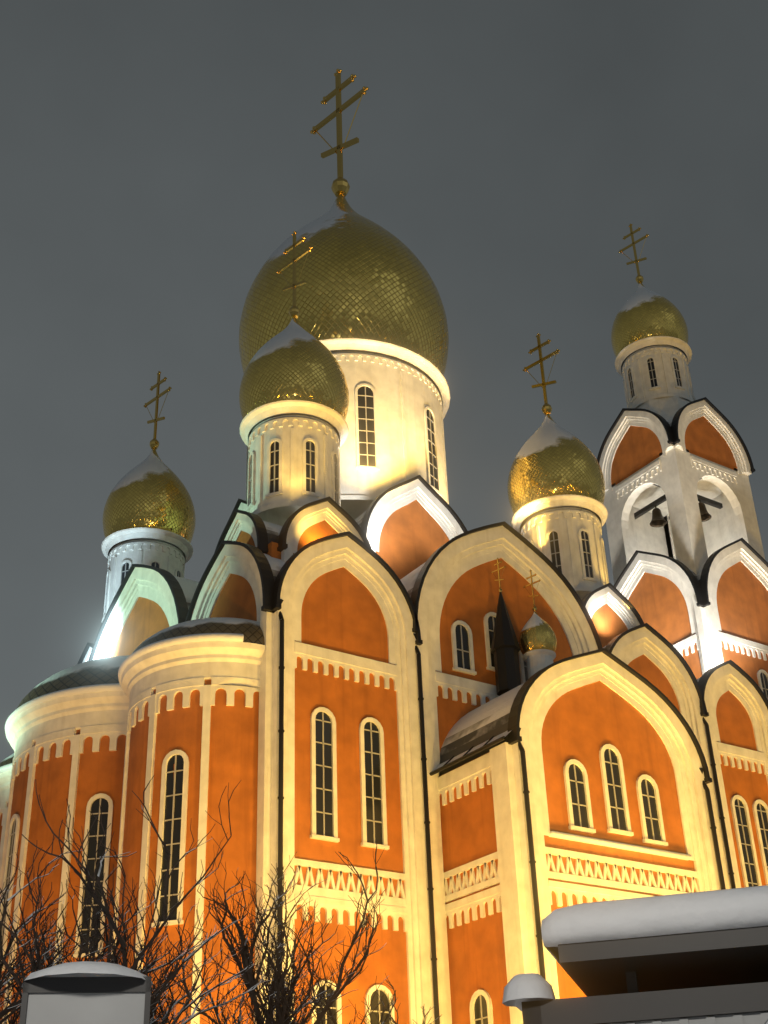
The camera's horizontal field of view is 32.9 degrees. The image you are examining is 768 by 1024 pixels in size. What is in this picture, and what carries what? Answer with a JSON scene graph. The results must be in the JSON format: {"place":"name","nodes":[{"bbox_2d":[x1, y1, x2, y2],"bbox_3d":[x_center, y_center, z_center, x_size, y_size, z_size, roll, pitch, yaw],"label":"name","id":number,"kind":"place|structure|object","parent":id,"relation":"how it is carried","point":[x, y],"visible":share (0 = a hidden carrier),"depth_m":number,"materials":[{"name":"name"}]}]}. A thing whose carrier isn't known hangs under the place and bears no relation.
{"place":"outdoors","nodes":[
{"label":"outdoors","id":0,"kind":"place"},
{"bbox_2d":[0,416,767,1023],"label":"church walls","id":1,"kind":"structure","parent":0,"point":[344,614],"depth_m":47.84,"materials":[{"name":"orange paint"}]},
{"bbox_2d":[0,0,767,762],"label":"sky","id":2,"kind":"structure","parent":0,"point":[155,155],"materials":[{"name":"grey"}]},
{"bbox_2d":[144,69,648,610],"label":"crosses","id":3,"kind":"object","parent":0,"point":[340,183],"visible":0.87,"depth_m":78.29,"materials":[{"name":"gold metal"}]},
{"bbox_2d":[502,885,767,1010],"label":"snow","id":4,"kind":"structure","parent":0,"point":[734,908],"depth_m":7.32,"materials":[{"name":"white snow"}]},
{"bbox_2d":[611,1011,767,1023],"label":"shed walls","id":5,"kind":"structure","parent":0,"point":[753,1018],"depth_m":7.33,"materials":[{"name":"grey metal"}]},
{"label":"ground","id":6,"kind":"structure","parent":0,"visible":0},
{"bbox_2d":[19,976,151,1023],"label":"cabinet frame","id":7,"kind":"object","parent":6,"relation":"on","point":[87,985],"visible":1,"depth_m":7.04,"materials":[{"name":"grey metal"}]},
{"bbox_2d":[26,992,144,1023],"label":"sign panel","id":8,"kind":"object","parent":7,"relation":"in","point":[85,1008],"visible":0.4,"depth_m":7.00,"materials":[{"name":"grey plastic"}]},
{"bbox_2d":[21,961,152,987],"bbox_3d":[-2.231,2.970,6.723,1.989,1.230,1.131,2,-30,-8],"label":"snow cap","id":9,"kind":"object","parent":7,"relation":"on","point":[87,969],"visible":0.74,"depth_m":6.98,"materials":[{"name":"white snow"}]},
{"bbox_2d":[0,776,273,1023],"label":"tree","id":10,"kind":"object","parent":6,"relation":"on","point":[13,1007],"visible":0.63,"depth_m":9.03,"materials":[{"name":"brown plant"}]},
{"bbox_2d":[151,838,440,1023],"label":"tree","id":11,"kind":"object","parent":6,"relation":"on","point":[286,1000],"visible":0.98,"depth_m":11.93,"materials":[{"name":"brown plant"}]},
{"bbox_2d":[0,336,767,1023],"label":"church wall trim","id":12,"kind":"structure","parent":6,"relation":"on","point":[408,388],"depth_m":51.22,"materials":[{"name":"white paint"}]},
{"bbox_2d":[0,753,13,766],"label":"roof","id":13,"kind":"structure","parent":12,"relation":"attached to","point":[8,760],"depth_m":58.85,"materials":[{"name":"grey metal"}]},
{"bbox_2d":[17,655,128,707],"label":"apse roof","id":14,"kind":"structure","parent":12,"relation":"attached to","point":[99,671],"depth_m":52.10,"materials":[{"name":"grey metal"}]},
{"bbox_2d":[103,448,195,542],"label":"onion dome","id":15,"kind":"structure","parent":12,"relation":"on","point":[150,491],"depth_m":68.85,"materials":[{"name":"gold metal"}]},
{"bbox_2d":[133,617,264,651],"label":"apse roof","id":16,"kind":"structure","parent":12,"relation":"attached to","point":[251,631],"depth_m":47.63,"materials":[{"name":"grey metal"}]},
{"bbox_2d":[239,316,348,418],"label":"onion dome","id":17,"kind":"structure","parent":12,"relation":"on","point":[293,360],"depth_m":57.21,"materials":[{"name":"gold metal"}]},
{"bbox_2d":[239,193,448,375],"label":"dome","id":18,"kind":"structure","parent":12,"relation":"on","point":[364,277],"depth_m":68.76,"materials":[{"name":"gold metal"}]},
{"bbox_2d":[0,633,691,859],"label":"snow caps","id":19,"kind":"object","parent":12,"relation":"on","point":[191,638],"visible":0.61,"depth_m":47.40,"materials":[{"name":"white snow"}]},
{"bbox_2d":[0,358,767,1023],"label":"church glass","id":20,"kind":"object","parent":12,"relation":"in","point":[372,742],"visible":0.49,"depth_m":47.74,"materials":[{"name":"black glass"}]},
{"bbox_2d":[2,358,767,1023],"bbox_3d":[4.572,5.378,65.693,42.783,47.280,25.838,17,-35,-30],"label":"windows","id":21,"kind":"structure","parent":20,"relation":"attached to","point":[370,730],"depth_m":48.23,"materials":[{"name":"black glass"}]},
{"bbox_2d":[77,397,767,783],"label":"roof","id":22,"kind":"structure","parent":12,"relation":"on","point":[505,647],"depth_m":53.44,"materials":[{"name":"black metal"}]},
{"bbox_2d":[174,416,705,775],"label":"church roofs","id":23,"kind":"structure","parent":12,"relation":"on","point":[480,726],"depth_m":48.97,"materials":[{"name":"brown metal"}]},
{"bbox_2d":[276,599,735,1023],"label":"drainpipes","id":24,"kind":"object","parent":12,"relation":"attached to","point":[532,861],"visible":0.46,"depth_m":45.93,"materials":[{"name":"black metal"}]},
{"bbox_2d":[519,611,556,654],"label":"small onion dome","id":25,"kind":"structure","parent":12,"relation":"attached to","point":[537,631],"depth_m":53.17,"materials":[{"name":"gold metal"}]},
{"bbox_2d":[507,413,604,513],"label":"onion dome","id":26,"kind":"structure","parent":12,"relation":"on","point":[552,458],"depth_m":64.99,"materials":[{"name":"gold metal"}]},
{"bbox_2d":[611,282,687,356],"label":"dome","id":27,"kind":"structure","parent":12,"relation":"on","point":[643,312],"depth_m":88.43,"materials":[{"name":"gold metal"}]},
{"bbox_2d":[634,478,722,518],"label":"bell beams","id":28,"kind":"structure","parent":12,"relation":"attached to","point":[659,501],"depth_m":83.87,"materials":[{"name":"black wood"}]},
{"bbox_2d":[650,500,711,526],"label":"bells","id":29,"kind":"object","parent":28,"relation":"hanging from","point":[658,520],"visible":0.45,"depth_m":83.11,"materials":[{"name":"brown metal"}]},
{"bbox_2d":[521,926,767,1023],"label":"shed frame","id":30,"kind":"object","parent":6,"relation":"on","point":[696,974],"visible":1,"depth_m":7.43,"materials":[{"name":"grey metal"}]}
]}

